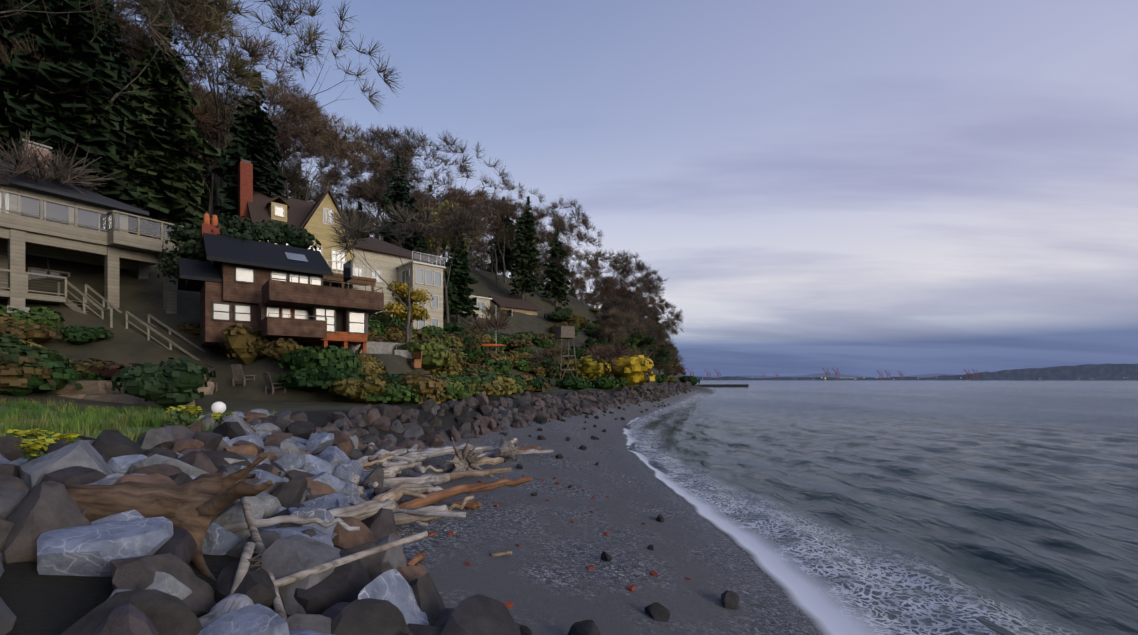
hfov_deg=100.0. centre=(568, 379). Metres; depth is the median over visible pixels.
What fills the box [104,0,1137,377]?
sky
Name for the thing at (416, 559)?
log
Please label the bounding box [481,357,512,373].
shrub
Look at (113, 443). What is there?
rock
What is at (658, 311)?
bare tree
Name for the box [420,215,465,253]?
bare tree
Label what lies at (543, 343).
shrub
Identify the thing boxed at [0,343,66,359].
shrub
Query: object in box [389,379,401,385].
shrub
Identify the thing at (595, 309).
shrub
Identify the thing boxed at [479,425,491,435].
riprap
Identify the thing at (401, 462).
log
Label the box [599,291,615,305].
bare tree
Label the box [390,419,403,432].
riprap
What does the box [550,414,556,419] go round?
riprap
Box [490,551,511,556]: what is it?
log
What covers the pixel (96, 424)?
tuft
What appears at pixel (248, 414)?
rock
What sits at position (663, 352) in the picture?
leafy tree
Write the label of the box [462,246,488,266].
bare tree
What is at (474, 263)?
bare tree
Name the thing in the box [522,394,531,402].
riprap
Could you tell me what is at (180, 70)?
bare tree
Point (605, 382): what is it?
shrub
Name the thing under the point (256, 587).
rock
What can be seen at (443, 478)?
log
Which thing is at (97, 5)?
bare tree
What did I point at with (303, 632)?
rock
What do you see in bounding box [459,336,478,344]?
shrub
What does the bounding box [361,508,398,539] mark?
rock
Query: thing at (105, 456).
rock
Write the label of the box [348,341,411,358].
concrete wall
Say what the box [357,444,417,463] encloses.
log
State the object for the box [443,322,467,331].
shrub
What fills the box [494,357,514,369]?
shrub
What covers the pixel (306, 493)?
rock
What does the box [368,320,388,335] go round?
shrub
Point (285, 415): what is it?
rock
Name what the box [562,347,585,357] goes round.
shrub
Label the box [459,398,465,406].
riprap
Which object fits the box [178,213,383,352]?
house
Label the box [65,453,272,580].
driftwood
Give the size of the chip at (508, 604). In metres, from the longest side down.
0.130 x 0.076 x 0.044 m
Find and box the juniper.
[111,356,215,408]
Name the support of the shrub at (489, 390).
on the terrain
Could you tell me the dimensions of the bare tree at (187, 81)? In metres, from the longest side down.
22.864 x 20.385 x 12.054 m
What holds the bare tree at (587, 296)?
on the terrain
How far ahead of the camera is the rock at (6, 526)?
3.61 m
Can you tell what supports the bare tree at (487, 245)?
on the terrain
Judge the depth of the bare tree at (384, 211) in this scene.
79.24 m
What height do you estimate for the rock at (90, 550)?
0.447 m
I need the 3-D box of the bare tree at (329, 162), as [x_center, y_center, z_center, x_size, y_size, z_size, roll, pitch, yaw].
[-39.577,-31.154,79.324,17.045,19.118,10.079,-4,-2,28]
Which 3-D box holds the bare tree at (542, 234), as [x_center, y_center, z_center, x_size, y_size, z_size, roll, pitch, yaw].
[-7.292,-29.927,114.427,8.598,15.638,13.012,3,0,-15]
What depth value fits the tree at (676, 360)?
121.71 m
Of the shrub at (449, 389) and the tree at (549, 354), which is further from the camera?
the tree at (549, 354)
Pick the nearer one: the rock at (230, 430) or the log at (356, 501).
the log at (356, 501)
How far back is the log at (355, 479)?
10.08 m
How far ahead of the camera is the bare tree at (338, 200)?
99.76 m
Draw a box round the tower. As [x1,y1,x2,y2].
[554,326,577,379]
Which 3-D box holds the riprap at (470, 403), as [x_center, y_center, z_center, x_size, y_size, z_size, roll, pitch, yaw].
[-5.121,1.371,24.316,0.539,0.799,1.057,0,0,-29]
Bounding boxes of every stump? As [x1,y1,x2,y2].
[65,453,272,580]
[444,437,493,477]
[494,434,526,460]
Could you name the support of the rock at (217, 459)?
on the terrain
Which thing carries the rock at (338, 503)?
on the terrain
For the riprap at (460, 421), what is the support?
on the terrain
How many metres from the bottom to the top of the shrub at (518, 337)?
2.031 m
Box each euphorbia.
[4,428,53,444]
[14,433,81,461]
[166,405,201,426]
[177,405,201,422]
[210,412,236,423]
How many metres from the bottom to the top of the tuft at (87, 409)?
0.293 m
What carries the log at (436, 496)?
on the terrain
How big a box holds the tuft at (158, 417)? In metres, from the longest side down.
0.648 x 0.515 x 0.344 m
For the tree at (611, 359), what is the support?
on the terrain
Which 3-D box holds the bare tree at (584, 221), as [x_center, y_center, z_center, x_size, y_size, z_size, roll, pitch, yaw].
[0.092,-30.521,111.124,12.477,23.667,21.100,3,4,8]
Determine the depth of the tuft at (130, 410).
14.27 m
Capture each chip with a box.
[504,601,512,607]
[626,585,635,591]
[650,570,657,576]
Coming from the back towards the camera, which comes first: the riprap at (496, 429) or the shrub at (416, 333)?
the shrub at (416, 333)
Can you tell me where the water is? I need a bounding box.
[626,380,1137,634]
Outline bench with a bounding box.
[407,351,421,367]
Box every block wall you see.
[50,380,110,394]
[57,394,86,398]
[84,394,140,403]
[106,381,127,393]
[140,398,194,406]
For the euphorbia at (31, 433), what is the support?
on the terrain
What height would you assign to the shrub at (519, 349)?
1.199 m
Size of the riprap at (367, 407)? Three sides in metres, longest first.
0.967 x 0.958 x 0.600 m
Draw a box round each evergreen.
[152,212,269,284]
[221,219,320,250]
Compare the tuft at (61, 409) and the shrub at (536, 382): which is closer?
the tuft at (61, 409)
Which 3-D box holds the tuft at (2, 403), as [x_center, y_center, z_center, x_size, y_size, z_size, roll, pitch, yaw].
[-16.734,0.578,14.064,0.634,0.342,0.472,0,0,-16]
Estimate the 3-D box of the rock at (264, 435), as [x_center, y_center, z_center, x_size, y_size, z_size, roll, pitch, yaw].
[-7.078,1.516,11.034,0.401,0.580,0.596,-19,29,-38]
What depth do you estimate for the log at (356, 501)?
8.40 m
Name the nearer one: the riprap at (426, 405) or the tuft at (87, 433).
the tuft at (87, 433)
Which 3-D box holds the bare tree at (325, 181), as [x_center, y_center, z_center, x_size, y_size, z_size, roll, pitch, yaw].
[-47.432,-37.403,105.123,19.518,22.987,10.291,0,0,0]
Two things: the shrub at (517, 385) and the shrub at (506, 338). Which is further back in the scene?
the shrub at (506, 338)
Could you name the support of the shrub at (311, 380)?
on the terrain
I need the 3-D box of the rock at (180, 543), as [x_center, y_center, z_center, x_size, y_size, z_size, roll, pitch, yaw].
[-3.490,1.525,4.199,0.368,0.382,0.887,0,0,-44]
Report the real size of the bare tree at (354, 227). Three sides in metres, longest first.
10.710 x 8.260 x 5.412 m
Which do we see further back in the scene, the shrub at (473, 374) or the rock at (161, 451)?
the shrub at (473, 374)
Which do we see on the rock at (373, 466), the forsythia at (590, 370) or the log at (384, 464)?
the log at (384, 464)
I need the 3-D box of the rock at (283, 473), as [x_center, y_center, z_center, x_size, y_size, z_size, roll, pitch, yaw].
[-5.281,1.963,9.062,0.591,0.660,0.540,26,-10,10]
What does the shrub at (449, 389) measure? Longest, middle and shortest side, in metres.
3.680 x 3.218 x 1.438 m
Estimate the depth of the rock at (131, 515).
4.13 m
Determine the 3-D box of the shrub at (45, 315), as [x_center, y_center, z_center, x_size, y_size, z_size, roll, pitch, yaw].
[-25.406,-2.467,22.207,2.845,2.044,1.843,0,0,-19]
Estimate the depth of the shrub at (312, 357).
22.27 m
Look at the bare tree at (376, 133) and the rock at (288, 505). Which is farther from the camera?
the bare tree at (376, 133)
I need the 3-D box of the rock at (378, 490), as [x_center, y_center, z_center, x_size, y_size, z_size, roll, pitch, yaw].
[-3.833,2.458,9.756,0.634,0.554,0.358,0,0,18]
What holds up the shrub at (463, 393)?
on the terrain
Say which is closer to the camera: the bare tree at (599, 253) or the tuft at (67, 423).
the tuft at (67, 423)
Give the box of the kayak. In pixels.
[481,344,504,350]
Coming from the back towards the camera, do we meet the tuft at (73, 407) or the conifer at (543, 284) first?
the conifer at (543, 284)
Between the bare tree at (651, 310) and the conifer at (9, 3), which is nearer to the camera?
the conifer at (9, 3)
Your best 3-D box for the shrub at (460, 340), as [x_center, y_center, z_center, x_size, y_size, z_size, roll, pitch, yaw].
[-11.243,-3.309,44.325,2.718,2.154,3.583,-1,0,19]
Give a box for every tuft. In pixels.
[0,396,11,404]
[0,420,23,433]
[4,399,31,407]
[9,421,39,429]
[16,402,34,408]
[18,416,50,428]
[30,414,52,426]
[31,418,63,429]
[37,406,55,413]
[41,398,61,406]
[41,410,57,417]
[42,417,76,432]
[49,401,66,410]
[49,404,70,412]
[52,412,71,421]
[52,415,76,426]
[53,417,83,430]
[54,399,77,408]
[54,408,75,418]
[57,426,85,439]
[61,419,93,432]
[64,402,80,410]
[69,426,99,436]
[70,409,93,419]
[76,417,106,429]
[76,420,99,431]
[81,404,95,412]
[83,420,106,430]
[89,406,113,415]
[90,417,120,430]
[101,418,130,430]
[117,427,142,441]
[122,423,158,436]
[124,405,138,413]
[125,415,152,426]
[129,415,149,426]
[130,404,146,412]
[133,410,152,418]
[140,414,164,426]
[145,404,164,413]
[145,413,166,425]
[151,407,168,414]
[152,418,171,427]
[198,420,223,431]
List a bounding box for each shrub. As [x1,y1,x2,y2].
[0,305,64,340]
[0,313,25,324]
[0,322,62,342]
[0,333,29,347]
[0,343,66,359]
[0,345,39,368]
[0,352,63,394]
[0,364,53,396]
[4,346,69,368]
[10,337,42,347]
[24,357,89,392]
[60,326,113,344]
[67,370,98,380]
[92,375,116,379]
[176,322,199,334]
[220,323,281,364]
[259,338,302,362]
[273,366,367,391]
[277,345,365,376]
[324,369,365,393]
[328,375,395,403]
[347,383,418,403]
[352,361,387,376]
[354,354,382,363]
[367,334,389,341]
[368,312,391,324]
[368,313,399,327]
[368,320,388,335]
[368,329,380,337]
[381,330,418,340]
[381,372,416,381]
[385,324,401,340]
[386,374,407,383]
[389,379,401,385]
[392,336,436,342]
[394,339,453,369]
[397,321,405,327]
[398,371,448,403]
[401,326,421,330]
[401,377,457,402]
[412,331,440,339]
[417,331,442,343]
[421,325,448,333]
[428,348,466,370]
[429,365,461,375]
[433,374,462,401]
[436,374,474,391]
[439,333,464,343]
[440,340,462,351]
[441,392,452,401]
[442,336,456,347]
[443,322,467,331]
[443,343,456,352]
[451,383,477,400]
[453,331,466,335]
[453,371,496,396]
[456,347,475,361]
[457,351,468,358]
[458,370,483,377]
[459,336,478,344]
[459,355,473,369]
[459,376,491,396]
[461,341,487,361]
[461,342,482,355]
[463,367,496,377]
[465,331,484,339]
[466,362,493,370]
[466,380,505,395]
[472,358,495,364]
[476,334,494,343]
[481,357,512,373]
[482,331,495,347]
[485,332,505,350]
[486,352,503,357]
[490,381,523,395]
[493,333,510,349]
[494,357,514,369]
[494,375,528,388]
[495,375,519,394]
[496,333,528,340]
[497,350,519,362]
[499,386,513,394]
[504,373,542,392]
[506,339,533,353]
[510,347,535,353]
[513,357,531,371]
[515,331,538,340]
[518,354,532,358]
[520,334,532,340]
[527,375,544,391]
[529,359,550,367]
[532,366,545,376]
[533,338,563,347]
[534,333,560,341]
[535,383,551,391]
[537,376,555,385]
[544,312,569,321]
[544,356,555,367]
[545,367,559,378]
[546,366,564,375]
[549,324,566,333]
[554,306,572,315]
[555,377,594,389]
[557,373,575,378]
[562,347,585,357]
[562,349,586,359]
[565,315,589,324]
[570,345,586,353]
[572,320,580,326]
[572,325,580,335]
[584,324,598,329]
[584,332,597,337]
[584,337,609,350]
[588,375,620,389]
[590,308,601,311]
[614,376,626,388]
[638,372,649,384]
[648,373,669,382]
[665,376,676,382]
[679,376,699,384]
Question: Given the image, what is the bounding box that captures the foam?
[623,394,1032,634]
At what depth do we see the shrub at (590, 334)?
94.11 m
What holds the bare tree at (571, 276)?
on the terrain
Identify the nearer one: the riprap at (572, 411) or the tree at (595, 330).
the riprap at (572, 411)
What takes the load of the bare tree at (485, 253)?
on the terrain
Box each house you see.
[0,139,204,359]
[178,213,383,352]
[238,159,376,290]
[353,237,445,330]
[462,295,491,323]
[488,296,540,316]
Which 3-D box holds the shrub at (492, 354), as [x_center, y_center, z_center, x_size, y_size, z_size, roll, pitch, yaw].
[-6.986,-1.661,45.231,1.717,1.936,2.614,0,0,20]
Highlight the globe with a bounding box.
[211,402,225,412]
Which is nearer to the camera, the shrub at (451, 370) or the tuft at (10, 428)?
the tuft at (10, 428)
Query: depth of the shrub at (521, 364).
50.04 m
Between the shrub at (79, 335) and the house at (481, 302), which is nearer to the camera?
the shrub at (79, 335)
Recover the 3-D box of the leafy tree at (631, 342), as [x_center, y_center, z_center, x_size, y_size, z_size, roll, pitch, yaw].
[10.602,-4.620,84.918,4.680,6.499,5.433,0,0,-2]
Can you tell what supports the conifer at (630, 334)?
on the terrain
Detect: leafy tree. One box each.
[615,337,639,352]
[629,326,654,347]
[636,336,656,355]
[646,348,670,374]
[670,345,678,357]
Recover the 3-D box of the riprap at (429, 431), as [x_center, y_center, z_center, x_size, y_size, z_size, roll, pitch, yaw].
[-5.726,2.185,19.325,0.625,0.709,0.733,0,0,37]
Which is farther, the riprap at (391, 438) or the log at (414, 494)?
the riprap at (391, 438)
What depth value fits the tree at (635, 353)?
71.25 m
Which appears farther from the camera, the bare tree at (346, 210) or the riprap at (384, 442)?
the bare tree at (346, 210)
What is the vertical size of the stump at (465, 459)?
1.522 m
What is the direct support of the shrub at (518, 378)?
on the terrain
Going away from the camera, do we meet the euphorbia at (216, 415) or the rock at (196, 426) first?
the rock at (196, 426)
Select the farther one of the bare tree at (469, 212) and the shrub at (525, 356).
the bare tree at (469, 212)
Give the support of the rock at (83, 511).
on the terrain
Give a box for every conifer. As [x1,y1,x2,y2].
[0,0,24,137]
[0,0,42,152]
[0,0,130,145]
[0,0,148,205]
[76,0,132,187]
[78,85,155,237]
[93,13,222,239]
[196,92,230,217]
[208,69,287,233]
[288,168,310,200]
[353,202,368,238]
[379,154,434,259]
[427,185,442,265]
[443,229,478,322]
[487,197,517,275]
[508,196,542,299]
[535,270,544,286]
[541,227,572,307]
[569,283,576,296]
[619,319,633,345]
[650,297,660,333]
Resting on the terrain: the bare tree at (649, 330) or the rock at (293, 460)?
the bare tree at (649, 330)
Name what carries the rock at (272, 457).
on the terrain
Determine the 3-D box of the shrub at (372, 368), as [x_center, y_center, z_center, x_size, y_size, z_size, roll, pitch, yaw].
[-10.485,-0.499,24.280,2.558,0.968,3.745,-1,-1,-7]
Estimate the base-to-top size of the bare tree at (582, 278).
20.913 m
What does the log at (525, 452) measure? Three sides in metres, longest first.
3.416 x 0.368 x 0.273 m
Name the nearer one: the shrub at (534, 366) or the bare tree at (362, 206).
the shrub at (534, 366)
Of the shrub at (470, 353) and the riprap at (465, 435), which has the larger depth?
the shrub at (470, 353)
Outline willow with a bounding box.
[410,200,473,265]
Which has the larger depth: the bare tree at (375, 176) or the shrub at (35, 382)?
the bare tree at (375, 176)
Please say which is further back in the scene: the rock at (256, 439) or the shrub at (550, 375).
the shrub at (550, 375)
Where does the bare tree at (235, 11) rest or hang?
on the terrain
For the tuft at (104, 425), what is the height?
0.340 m
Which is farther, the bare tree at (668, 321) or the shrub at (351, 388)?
the bare tree at (668, 321)
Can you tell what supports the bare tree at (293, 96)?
on the terrain
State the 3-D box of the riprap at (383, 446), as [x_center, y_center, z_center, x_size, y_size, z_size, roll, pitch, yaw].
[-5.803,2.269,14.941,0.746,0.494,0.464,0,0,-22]
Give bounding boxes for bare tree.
[0,0,149,62]
[0,0,163,54]
[0,0,176,30]
[0,0,181,59]
[0,32,125,110]
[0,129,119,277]
[1,0,125,44]
[4,0,223,109]
[42,0,272,132]
[95,0,269,118]
[108,10,194,224]
[113,0,400,222]
[113,27,133,50]
[113,35,204,86]
[117,16,194,78]
[117,39,138,75]
[127,0,384,222]
[128,68,229,146]
[131,0,327,222]
[169,126,214,240]
[178,86,224,215]
[182,133,232,185]
[184,80,234,124]
[186,85,242,217]
[188,60,320,164]
[193,92,238,186]
[204,109,321,164]
[215,134,313,193]
[225,88,335,181]
[227,145,300,171]
[238,74,321,196]
[268,117,348,197]
[273,110,392,194]
[279,170,324,202]
[280,125,362,200]
[280,161,305,193]
[282,158,332,199]
[285,140,368,210]
[285,179,303,195]
[288,137,348,198]
[293,137,407,236]
[300,163,372,214]
[309,184,348,205]
[312,167,387,207]
[322,198,444,342]
[338,127,446,256]
[340,154,427,239]
[342,204,375,237]
[344,181,375,237]
[344,192,389,236]
[345,179,385,235]
[347,124,454,238]
[348,162,388,218]
[353,208,379,227]
[359,173,415,237]
[363,174,419,217]
[363,180,466,236]
[370,130,511,239]
[370,192,409,238]
[389,198,488,322]
[408,154,514,265]
[419,190,480,211]
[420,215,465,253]
[422,199,465,254]
[432,184,471,250]
[447,222,484,271]
[448,199,484,257]
[459,194,519,270]
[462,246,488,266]
[464,213,497,268]
[465,209,489,244]
[465,227,488,283]
[466,214,505,285]
[468,195,503,271]
[469,239,490,269]
[469,241,493,268]
[470,177,545,272]
[470,245,489,268]
[472,199,538,254]
[472,255,483,267]
[473,195,525,282]
[477,239,505,268]
[496,225,538,256]
[505,199,568,241]
[515,208,585,258]
[520,203,577,257]
[533,226,553,247]
[534,222,564,279]
[534,242,550,280]
[538,229,572,289]
[539,238,579,264]
[541,256,565,289]
[547,197,596,248]
[561,220,604,288]
[564,248,643,327]
[564,258,603,301]
[565,267,603,297]
[567,277,586,295]
[570,251,619,306]
[572,255,627,306]
[577,248,652,297]
[583,288,603,303]
[590,278,620,299]
[592,276,615,318]
[592,300,645,325]
[593,282,609,307]
[599,276,624,297]
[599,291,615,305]
[600,309,628,337]
[600,327,627,343]
[602,291,665,344]
[603,306,637,332]
[604,305,647,345]
[604,315,633,341]
[611,275,663,320]
[612,272,648,294]
[612,280,646,344]
[615,300,647,324]
[620,294,669,337]
[629,293,669,324]
[631,324,657,339]
[633,300,683,347]
[634,301,658,323]
[634,302,663,322]
[636,281,665,302]
[637,300,682,333]
[638,269,667,306]
[655,324,679,341]
[656,314,678,346]
[656,334,670,340]
[657,316,683,348]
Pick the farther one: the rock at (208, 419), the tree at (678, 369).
the tree at (678, 369)
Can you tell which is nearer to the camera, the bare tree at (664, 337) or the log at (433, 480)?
the log at (433, 480)
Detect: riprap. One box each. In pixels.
[321,422,331,427]
[328,431,354,447]
[330,411,352,426]
[333,417,348,428]
[339,425,349,430]
[347,406,366,418]
[347,428,358,434]
[349,427,368,435]
[349,448,362,459]
[350,419,357,426]
[352,414,365,426]
[358,441,366,451]
[359,404,371,411]
[359,412,369,424]
[360,432,380,444]
[362,446,374,455]
[364,426,378,434]
[366,444,377,448]
[367,408,380,425]
[372,416,390,430]
[374,439,381,447]
[375,404,395,418]
[378,435,387,440]
[378,445,391,448]
[381,440,395,446]
[384,434,396,444]
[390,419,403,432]
[390,447,408,460]
[392,406,401,416]
[396,440,417,448]
[398,414,410,422]
[402,409,414,416]
[402,423,422,429]
[403,425,424,438]
[405,418,418,423]
[406,439,425,448]
[410,409,418,419]
[418,399,435,411]
[420,421,429,426]
[421,426,434,436]
[423,438,438,446]
[425,436,442,445]
[426,414,440,427]
[428,417,437,424]
[429,408,436,414]
[432,404,439,409]
[432,434,448,441]
[435,430,449,440]
[437,404,447,414]
[446,426,461,441]
[447,400,458,404]
[448,403,453,410]
[453,402,461,415]
[456,417,473,425]
[457,422,470,432]
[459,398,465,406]
[461,406,474,417]
[461,432,469,438]
[465,399,475,409]
[466,396,478,405]
[471,423,479,431]
[472,420,479,426]
[474,393,488,404]
[474,415,488,426]
[474,430,478,437]
[476,403,488,414]
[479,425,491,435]
[483,412,494,418]
[485,416,496,429]
[491,426,500,431]
[494,413,501,423]
[496,406,504,412]
[497,397,506,407]
[497,416,509,425]
[499,423,508,429]
[500,411,513,421]
[504,406,513,415]
[505,398,512,406]
[510,421,520,427]
[511,395,523,399]
[512,418,522,427]
[516,404,532,412]
[518,400,530,404]
[521,418,527,427]
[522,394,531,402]
[525,419,531,425]
[532,405,540,411]
[533,415,546,423]
[535,399,544,408]
[544,396,553,403]
[546,409,555,414]
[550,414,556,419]
[554,412,561,419]
[561,410,570,417]
[564,408,574,414]
[579,401,588,407]
[586,396,595,402]
[639,385,646,390]
[650,393,659,401]
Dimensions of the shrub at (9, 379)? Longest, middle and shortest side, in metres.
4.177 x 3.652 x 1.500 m
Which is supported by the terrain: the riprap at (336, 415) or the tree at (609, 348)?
the tree at (609, 348)
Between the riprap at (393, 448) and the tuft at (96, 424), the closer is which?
the tuft at (96, 424)
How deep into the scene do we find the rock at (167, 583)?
3.39 m
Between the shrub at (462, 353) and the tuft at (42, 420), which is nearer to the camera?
the tuft at (42, 420)
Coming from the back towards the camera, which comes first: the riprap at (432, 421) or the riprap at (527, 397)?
the riprap at (527, 397)
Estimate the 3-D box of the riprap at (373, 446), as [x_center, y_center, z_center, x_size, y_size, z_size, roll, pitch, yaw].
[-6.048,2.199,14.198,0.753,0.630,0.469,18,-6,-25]
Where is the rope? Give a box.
[240,551,261,570]
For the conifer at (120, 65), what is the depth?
38.85 m
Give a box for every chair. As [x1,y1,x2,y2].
[195,381,213,394]
[203,372,218,390]
[231,364,255,385]
[262,373,285,393]
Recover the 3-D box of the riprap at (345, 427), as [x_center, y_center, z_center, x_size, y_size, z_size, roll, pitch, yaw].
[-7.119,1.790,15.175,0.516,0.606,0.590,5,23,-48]
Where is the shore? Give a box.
[683,363,1137,386]
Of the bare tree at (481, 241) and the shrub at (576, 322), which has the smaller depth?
the shrub at (576, 322)
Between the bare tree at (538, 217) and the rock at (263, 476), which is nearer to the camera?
the rock at (263, 476)
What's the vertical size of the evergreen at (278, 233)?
7.803 m
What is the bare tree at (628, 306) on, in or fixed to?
on the terrain
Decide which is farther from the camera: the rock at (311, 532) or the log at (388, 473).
the log at (388, 473)
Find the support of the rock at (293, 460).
on the rock at (283, 473)
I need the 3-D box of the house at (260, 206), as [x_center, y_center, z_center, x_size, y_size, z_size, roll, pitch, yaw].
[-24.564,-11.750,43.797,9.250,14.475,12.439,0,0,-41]
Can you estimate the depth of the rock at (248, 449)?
8.91 m
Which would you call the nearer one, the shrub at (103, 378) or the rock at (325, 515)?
the rock at (325, 515)
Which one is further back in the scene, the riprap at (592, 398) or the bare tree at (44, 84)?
the riprap at (592, 398)
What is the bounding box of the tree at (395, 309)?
[382,281,433,339]
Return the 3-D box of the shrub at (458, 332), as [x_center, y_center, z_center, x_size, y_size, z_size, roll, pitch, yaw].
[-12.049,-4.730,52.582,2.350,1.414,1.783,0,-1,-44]
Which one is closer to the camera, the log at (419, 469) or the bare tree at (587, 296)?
the log at (419, 469)
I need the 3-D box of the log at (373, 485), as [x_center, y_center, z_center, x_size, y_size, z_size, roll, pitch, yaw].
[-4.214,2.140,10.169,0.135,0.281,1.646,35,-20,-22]
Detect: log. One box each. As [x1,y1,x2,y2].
[222,515,359,531]
[328,499,398,520]
[339,478,359,491]
[351,475,360,484]
[352,492,359,503]
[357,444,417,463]
[359,486,363,496]
[362,456,392,466]
[364,468,393,477]
[368,454,393,461]
[368,482,377,487]
[372,484,405,501]
[375,454,387,466]
[375,460,407,466]
[375,487,426,499]
[384,473,449,485]
[388,455,414,462]
[388,462,421,471]
[390,483,442,493]
[391,456,425,461]
[394,505,447,525]
[395,473,413,476]
[396,509,465,516]
[398,477,532,507]
[403,443,497,461]
[407,551,425,565]
[409,465,442,472]
[412,465,425,472]
[415,495,473,521]
[416,520,427,525]
[425,476,440,485]
[440,457,503,471]
[448,467,510,480]
[449,499,480,509]
[473,449,552,457]
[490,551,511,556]
[517,446,539,449]
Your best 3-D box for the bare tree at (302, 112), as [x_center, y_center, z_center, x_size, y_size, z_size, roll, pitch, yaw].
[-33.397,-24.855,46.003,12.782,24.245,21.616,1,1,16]
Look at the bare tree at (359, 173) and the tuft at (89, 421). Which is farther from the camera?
the bare tree at (359, 173)
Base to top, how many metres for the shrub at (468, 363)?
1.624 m
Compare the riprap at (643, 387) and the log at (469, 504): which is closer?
the log at (469, 504)
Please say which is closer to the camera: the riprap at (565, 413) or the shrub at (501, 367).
the riprap at (565, 413)
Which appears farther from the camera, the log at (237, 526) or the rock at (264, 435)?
the rock at (264, 435)
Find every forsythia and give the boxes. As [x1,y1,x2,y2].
[561,355,610,380]
[581,354,655,386]
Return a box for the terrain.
[0,224,895,634]
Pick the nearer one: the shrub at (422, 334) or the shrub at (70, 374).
the shrub at (70, 374)
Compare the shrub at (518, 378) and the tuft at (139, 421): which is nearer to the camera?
the tuft at (139, 421)
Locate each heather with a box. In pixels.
[64,358,118,370]
[82,363,165,378]
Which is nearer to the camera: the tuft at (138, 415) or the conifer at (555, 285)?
the tuft at (138, 415)
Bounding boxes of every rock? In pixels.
[0,435,34,460]
[0,454,10,463]
[0,464,19,477]
[0,474,28,492]
[0,488,27,519]
[0,519,13,551]
[0,552,3,576]
[0,597,16,634]
[1,481,90,563]
[6,457,27,465]
[19,440,113,490]
[37,517,173,576]
[38,439,68,456]
[40,466,107,485]
[60,589,202,634]
[77,436,95,439]
[80,508,88,514]
[85,473,146,484]
[90,509,144,524]
[91,603,160,634]
[92,430,142,458]
[96,473,123,481]
[97,451,109,461]
[106,454,147,474]
[107,571,191,600]
[110,553,215,615]
[114,473,176,484]
[125,454,207,476]
[132,463,181,476]
[137,426,174,448]
[142,447,177,458]
[153,527,196,564]
[155,438,204,449]
[163,425,194,439]
[168,472,192,485]
[171,439,203,452]
[177,451,218,472]
[180,448,205,454]
[187,422,202,431]
[193,431,222,450]
[197,603,289,634]
[198,593,253,628]
[199,450,250,467]
[200,412,219,430]
[201,522,241,554]
[210,431,228,450]
[212,422,246,439]
[213,495,264,540]
[214,560,284,611]
[216,501,238,517]
[217,464,236,473]
[219,414,253,433]
[223,445,257,456]
[224,458,244,463]
[226,434,264,447]
[226,531,279,558]
[232,440,263,451]
[234,411,244,416]
[234,467,285,493]
[239,453,258,465]
[239,491,280,518]
[242,411,267,417]
[243,417,260,422]
[248,418,261,424]
[249,469,284,485]
[250,409,269,415]
[252,534,340,615]
[254,423,281,431]
[254,431,271,434]
[255,463,272,472]
[256,452,276,462]
[257,456,272,465]
[258,417,274,424]
[258,526,333,546]
[260,432,268,439]
[260,524,280,527]
[263,432,292,445]
[264,446,283,451]
[268,415,291,432]
[270,476,306,506]
[271,506,299,523]
[272,452,287,465]
[272,466,278,474]
[273,410,291,420]
[274,453,305,472]
[276,523,302,527]
[278,446,311,454]
[280,438,299,453]
[280,467,306,476]
[285,420,313,439]
[285,503,304,507]
[285,614,331,633]
[286,469,314,479]
[288,506,336,535]
[289,629,334,634]
[290,411,307,421]
[290,436,307,444]
[293,549,370,614]
[295,442,308,451]
[300,490,309,502]
[301,462,316,471]
[301,493,347,508]
[301,529,316,536]
[304,454,334,474]
[304,488,313,501]
[305,432,333,453]
[305,477,336,494]
[312,471,344,492]
[312,494,328,498]
[313,427,326,432]
[319,446,349,462]
[321,602,350,620]
[322,423,336,432]
[331,456,346,466]
[331,460,363,480]
[331,516,375,548]
[331,598,409,634]
[334,441,351,455]
[335,499,350,507]
[341,429,351,435]
[342,488,357,495]
[343,493,364,501]
[344,482,358,496]
[346,493,354,502]
[347,542,380,578]
[349,435,357,448]
[358,473,390,487]
[358,569,428,624]
[359,467,383,489]
[360,488,373,499]
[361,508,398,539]
[367,464,384,468]
[373,487,386,495]
[374,533,406,572]
[397,564,426,582]
[407,623,443,634]
[408,572,444,625]
[434,608,455,626]
[440,594,519,634]
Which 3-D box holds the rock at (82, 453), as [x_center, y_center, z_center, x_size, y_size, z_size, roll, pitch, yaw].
[-6.010,1.162,5.685,0.729,0.897,0.923,-4,-9,9]
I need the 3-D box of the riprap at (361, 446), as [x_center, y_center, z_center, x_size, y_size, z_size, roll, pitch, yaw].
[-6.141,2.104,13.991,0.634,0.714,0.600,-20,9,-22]
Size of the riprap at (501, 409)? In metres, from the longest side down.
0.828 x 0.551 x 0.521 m
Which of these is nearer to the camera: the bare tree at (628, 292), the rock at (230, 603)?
the rock at (230, 603)
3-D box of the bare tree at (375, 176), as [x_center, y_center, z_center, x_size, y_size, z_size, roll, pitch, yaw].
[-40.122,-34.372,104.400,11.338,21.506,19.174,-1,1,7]

